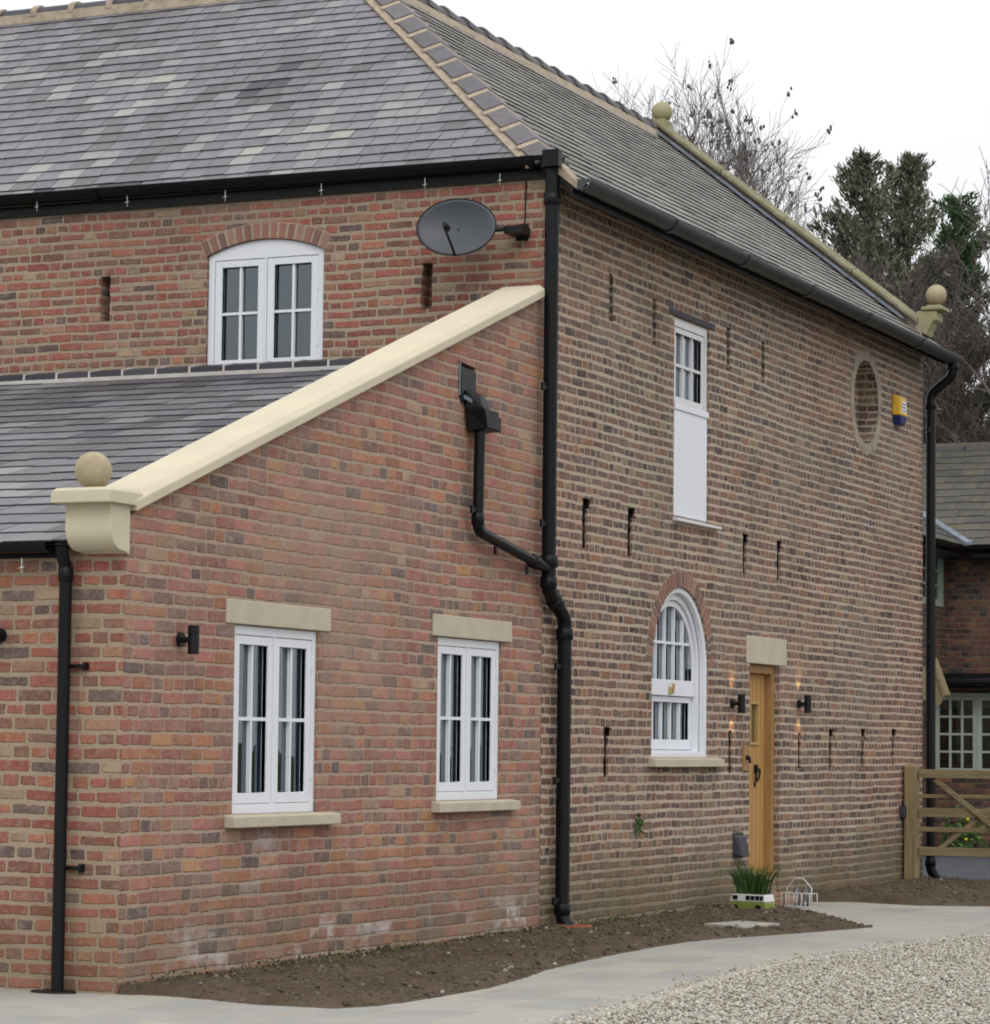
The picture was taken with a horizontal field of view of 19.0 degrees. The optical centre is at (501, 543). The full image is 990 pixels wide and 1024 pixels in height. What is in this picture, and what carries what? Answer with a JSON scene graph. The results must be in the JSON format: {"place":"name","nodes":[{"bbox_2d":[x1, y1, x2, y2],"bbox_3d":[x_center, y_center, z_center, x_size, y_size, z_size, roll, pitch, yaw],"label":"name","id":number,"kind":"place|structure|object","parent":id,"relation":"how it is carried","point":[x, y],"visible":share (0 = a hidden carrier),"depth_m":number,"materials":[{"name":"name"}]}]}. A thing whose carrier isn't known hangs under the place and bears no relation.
{"place":"outdoors","nodes":[
{"label":"outdoors","id":0,"kind":"place"},
{"bbox_2d":[0,902,989,1023],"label":"path","id":1,"kind":"structure","parent":0,"point":[563,993],"depth_m":17.37,"materials":[{"name":"grey concrete"}]},
{"bbox_2d":[781,878,817,907],"bbox_3d":[2.723,3.184,27.028,0.318,0.261,0.128,-3,-5,40],"label":"wire bottle carrier","id":2,"kind":"object","parent":1,"relation":"on","point":[801,893],"visible":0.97,"depth_m":26.99,"materials":[{"name":"silver metal"}]},
{"bbox_2d":[793,885,799,905],"bbox_3d":[2.700,3.214,27.046,0.068,0.185,0.068,-1,-4,24],"label":"milk bottle","id":3,"kind":"object","parent":2,"relation":"in","point":[799,896],"visible":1,"depth_m":27.06,"materials":[{"name":"clear glass"}]},
{"bbox_2d":[801,886,808,905],"bbox_3d":[2.772,3.211,26.985,0.068,0.185,0.068,-1,-4,24],"label":"milk bottle","id":4,"kind":"object","parent":2,"relation":"in","point":[802,897],"visible":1,"depth_m":27.00,"materials":[{"name":"clear glass"}]},
{"bbox_2d":[117,903,872,1008],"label":"soil","id":5,"kind":"structure","parent":0,"point":[176,988],"depth_m":18.63,"materials":[{"name":"brown soil"}]},
{"bbox_2d":[150,901,731,982],"bbox_3d":[0.298,2.849,21.607,0.638,0.072,10.118,-1,-4,24],"label":"moss and weeds","id":6,"kind":"object","parent":5,"relation":"on","point":[386,947],"visible":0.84,"depth_m":20.05,"materials":[{"name":"green plant"}]},
{"bbox_2d":[557,924,592,927],"bbox_3d":[0.555,2.941,22.504,0.280,0.090,0.280,-1,-4,24],"label":"drain gully","id":7,"kind":"object","parent":5,"relation":"on","point":[579,925],"visible":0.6,"depth_m":22.39,"materials":[{"name":"ceramic"}]},
{"bbox_2d":[704,921,779,928],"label":"stone slab","id":8,"kind":"structure","parent":5,"relation":"on","point":[746,924],"depth_m":23.31,"materials":[{"name":"stone"}]},
{"bbox_2d":[730,893,774,908],"bbox_3d":[2.175,3.107,25.631,0.370,0.158,0.200,-2,-5,38],"label":"camper van planter","id":9,"kind":"object","parent":5,"relation":"on","point":[749,900],"visible":0.75,"depth_m":25.55,"materials":[{"name":"ceramic"}]},
{"bbox_2d":[721,862,789,893],"bbox_3d":[2.193,2.898,25.628,0.609,0.270,0.330,-2,-5,30],"label":"daffodil plant","id":10,"kind":"object","parent":9,"relation":"on","point":[747,881],"visible":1,"depth_m":25.61,"materials":[{"name":"green plant"}]},
{"bbox_2d":[0,0,989,435],"label":"sky","id":11,"kind":"structure","parent":0,"point":[893,77],"materials":[{"name":"white"}]},
{"bbox_2d":[525,929,989,1023],"bbox_3d":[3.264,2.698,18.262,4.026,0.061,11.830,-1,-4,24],"label":"gravel","id":12,"kind":"structure","parent":0,"point":[778,983],"depth_m":17.11,"materials":[{"name":"beige gravel"}]},
{"bbox_2d":[798,876,989,906],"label":"soil","id":13,"kind":"structure","parent":0,"point":[836,896],"depth_m":28.18,"materials":[{"name":"brown soil"}]},
{"bbox_2d":[922,855,989,879],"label":"road","id":14,"kind":"structure","parent":0,"point":[962,867],"depth_m":37.06,"materials":[{"name":"grey asphalt"}]},
{"label":"ground","id":15,"kind":"structure","parent":0,"visible":0},
{"bbox_2d":[0,0,962,993],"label":"brick house","id":16,"kind":"structure","parent":15,"relation":"on","point":[234,424],"depth_m":23.53,"materials":[{"name":"red brick"}]},
{"bbox_2d":[0,628,6,642],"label":"wall lamp","id":17,"kind":"object","parent":16,"relation":"attached to","point":[3,635],"visible":1,"depth_m":17.32,"materials":[{"name":"black plastic"}]},
{"bbox_2d":[30,545,88,993],"bbox_3d":[-2.548,1.289,17.023,0.296,2.565,0.172,-1,-4,24],"label":"drainpipe","id":18,"kind":"object","parent":16,"relation":"attached to","point":[65,580],"visible":1,"depth_m":17.00,"materials":[{"name":"black paint"}]},
{"bbox_2d":[176,625,199,653],"bbox_3d":[-1.851,0.569,17.541,0.129,0.170,0.084,-1,-4,24],"label":"wall lamp","id":19,"kind":"object","parent":16,"relation":"attached to","point":[191,639],"visible":1,"depth_m":17.50,"materials":[{"name":"black plastic"}]},
{"bbox_2d":[207,239,323,364],"bbox_3d":[-1.872,-1.904,23.802,1.057,1.083,0.105,-1,-4,24],"label":"casement window","id":20,"kind":"structure","parent":16,"relation":"in","point":[265,255],"depth_m":23.77,"materials":[{"name":"white wood"}]},
{"bbox_2d":[232,625,315,813],"bbox_3d":[-1.479,1.116,18.695,0.106,1.165,1.112,-1,-4,24],"label":"casement window","id":21,"kind":"structure","parent":16,"relation":"in","point":[274,716],"depth_m":18.68,"materials":[{"name":"white glass"}]},
{"bbox_2d":[436,637,498,800],"bbox_3d":[-0.289,1.269,21.358,0.106,1.155,1.102,-1,-4,24],"label":"casement window","id":22,"kind":"structure","parent":16,"relation":"in","point":[468,670],"depth_m":21.35,"materials":[{"name":"white glass"}]},
{"bbox_2d":[416,198,529,255],"bbox_3d":[-0.191,-2.424,22.728,0.821,0.467,0.454,3,-4,-26],"label":"satellite dish","id":23,"kind":"object","parent":16,"relation":"attached to","point":[456,227],"visible":1,"depth_m":22.72,"materials":[{"name":"grey metal"}]},
{"bbox_2d":[458,362,550,573],"bbox_3d":[0.010,-0.527,21.857,0.255,1.470,1.441,-1,-4,24],"label":"drainpipe","id":24,"kind":"object","parent":16,"relation":"attached to","point":[482,419],"visible":1,"depth_m":21.33,"materials":[{"name":"black paint"}]},
{"bbox_2d":[523,172,526,224],"bbox_3d":[0.176,-2.654,22.803,0.013,0.436,0.097,-1,-4,16],"label":"aerial cable","id":25,"kind":"object","parent":16,"relation":"attached to","point":[525,200],"visible":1,"depth_m":22.84,"materials":[{"name":"black plastic"}]},
{"bbox_2d":[540,167,574,924],"bbox_3d":[0.425,0.033,22.565,0.190,5.903,0.575,-1,-4,24],"label":"drainpipe","id":26,"kind":"object","parent":16,"relation":"attached to","point":[555,602],"visible":0.98,"depth_m":22.57,"materials":[{"name":"black paint"}]},
{"bbox_2d":[633,809,644,837],"bbox_3d":[1.131,2.281,24.269,0.059,0.263,0.237,-1,-4,24],"label":"wall weed","id":27,"kind":"object","parent":16,"relation":"attached to","point":[639,823],"depth_m":24.27,"materials":[{"name":"green plant"}]},
{"bbox_2d":[651,588,706,756],"bbox_3d":[1.452,1.100,25.313,0.150,1.448,1.376,-1,-4,24],"label":"arched sash window","id":28,"kind":"structure","parent":16,"relation":"in","point":[678,724],"depth_m":25.58,"materials":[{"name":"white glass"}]},
{"bbox_2d":[673,317,708,522],"bbox_3d":[1.598,-1.061,25.654,0.126,1.718,0.862,-1,-4,24],"label":"tall window","id":29,"kind":"structure","parent":16,"relation":"in","point":[691,415],"depth_m":25.68,"materials":[{"name":"white paint"}]},
{"bbox_2d":[730,694,744,712],"bbox_3d":[2.116,1.427,26.408,0.129,0.170,0.084,-1,-4,24],"label":"wall lamp","id":30,"kind":"object","parent":16,"relation":"attached to","point":[740,703],"visible":1,"depth_m":26.37,"materials":[{"name":"black plastic"}]},
{"bbox_2d":[733,832,748,858],"bbox_3d":[2.156,2.702,26.494,0.088,0.230,0.260,-1,-4,24],"label":"vent cowl","id":31,"kind":"object","parent":16,"relation":"attached to","point":[740,847],"visible":1,"depth_m":26.41,"materials":[{"name":"grey metal"}]},
{"bbox_2d":[742,745,750,770],"bbox_3d":[2.227,1.936,26.716,0.062,0.230,0.140,-1,-4,24],"label":"doorbell","id":32,"kind":"object","parent":16,"relation":"attached to","point":[746,759],"visible":1,"depth_m":26.70,"materials":[{"name":"brown wood"}]},
{"bbox_2d":[749,674,764,874],"bbox_3d":[2.313,2.133,27.267,0.095,1.865,0.689,-1,-4,24],"label":"door","id":33,"kind":"structure","parent":16,"relation":"in","point":[756,724],"depth_m":27.40,"materials":[{"name":"brown wood"}]},
{"bbox_2d":[797,695,810,712],"bbox_3d":[2.886,1.524,28.132,0.129,0.170,0.084,-1,-4,24],"label":"wall lamp","id":34,"kind":"object","parent":16,"relation":"attached to","point":[806,703],"visible":1,"depth_m":28.09,"materials":[{"name":"black plastic"}]},
{"bbox_2d":[892,394,906,426],"bbox_3d":[4.224,-1.413,31.318,0.088,0.325,0.295,-1,-4,24],"label":"alarm box","id":35,"kind":"object","parent":16,"relation":"attached to","point":[899,415],"visible":1,"depth_m":31.21,"materials":[{"name":"yellow plastic"}]},
{"bbox_2d":[925,362,958,877],"bbox_3d":[4.776,0.817,32.070,0.361,5.672,0.195,0,-4,9],"label":"drainpipe","id":36,"kind":"object","parent":16,"relation":"attached to","point":[944,382],"visible":0.9,"depth_m":32.11,"materials":[{"name":"black paint"}]},
{"bbox_2d":[591,43,796,200],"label":"seed bearing tree","id":37,"kind":"object","parent":15,"relation":"on","point":[720,120],"visible":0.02,"depth_m":57.28,"materials":[{"name":"brown plant"}]},
{"bbox_2d":[625,36,948,296],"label":"seed bearing tree","id":38,"kind":"object","parent":15,"relation":"on","point":[729,129],"visible":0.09,"depth_m":59.27,"materials":[{"name":"brown plant"}]},
{"bbox_2d":[698,134,989,441],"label":"birch tree","id":39,"kind":"object","parent":15,"relation":"on","point":[797,210],"visible":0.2,"depth_m":49.99,"materials":[{"name":"brown plant"}]},
{"bbox_2d":[806,144,928,418],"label":"conifer tree","id":40,"kind":"object","parent":15,"relation":"on","point":[859,175],"visible":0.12,"depth_m":54.74,"materials":[{"name":"green plant"}]},
{"bbox_2d":[818,216,982,437],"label":"birch tree","id":41,"kind":"object","parent":15,"relation":"on","point":[939,271],"visible":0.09,"depth_m":49.26,"materials":[{"name":"brown plant"}]},
{"bbox_2d":[899,764,919,878],"bbox_3d":[4.307,3.026,31.218,0.160,1.399,0.220,-1,-4,24],"label":"gate post","id":42,"kind":"object","parent":15,"relation":"on","point":[909,811],"visible":0.79,"depth_m":31.19,"materials":[{"name":"brown wood"}]},
{"bbox_2d":[919,769,989,856],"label":"field gate","id":43,"kind":"structure","parent":42,"relation":"attached to","point":[970,811],"depth_m":31.06,"materials":[{"name":"brown wood"}]},
{"bbox_2d":[851,150,985,437],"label":"conifer tree","id":44,"kind":"object","parent":15,"relation":"on","point":[908,207],"visible":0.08,"depth_m":56.78,"materials":[{"name":"green plant"}]},
{"bbox_2d":[884,263,989,443],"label":"bare tree","id":45,"kind":"object","parent":15,"relation":"on","point":[940,424],"visible":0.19,"depth_m":49.07,"materials":[{"name":"plant"}]},
{"bbox_2d":[895,147,989,464],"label":"bare tree","id":46,"kind":"object","parent":15,"relation":"on","point":[969,374],"visible":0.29,"depth_m":50.05,"materials":[{"name":"plant"}]},
{"bbox_2d":[912,190,989,442],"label":"conifer tree","id":47,"kind":"object","parent":15,"relation":"on","point":[950,210],"visible":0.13,"depth_m":51.71,"materials":[{"name":"green plant"}]},
{"bbox_2d":[923,442,989,847],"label":"cottage","id":48,"kind":"structure","parent":15,"relation":"on","point":[962,655],"depth_m":43.17,"materials":[{"name":"brick"}]},
{"bbox_2d":[923,555,943,606],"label":"window","id":49,"kind":"structure","parent":48,"relation":"in","point":[939,571],"depth_m":43.13,"materials":[{"name":"white paint"}]},
{"bbox_2d":[935,693,989,769],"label":"window","id":50,"kind":"structure","parent":48,"relation":"in","point":[977,698],"depth_m":42.00,"materials":[{"name":"green paint"}]},
{"bbox_2d":[939,804,986,847],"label":"flowering shrub","id":51,"kind":"object","parent":15,"relation":"on","point":[965,837],"visible":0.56,"depth_m":41.11,"materials":[{"name":"green plant"}]}
]}

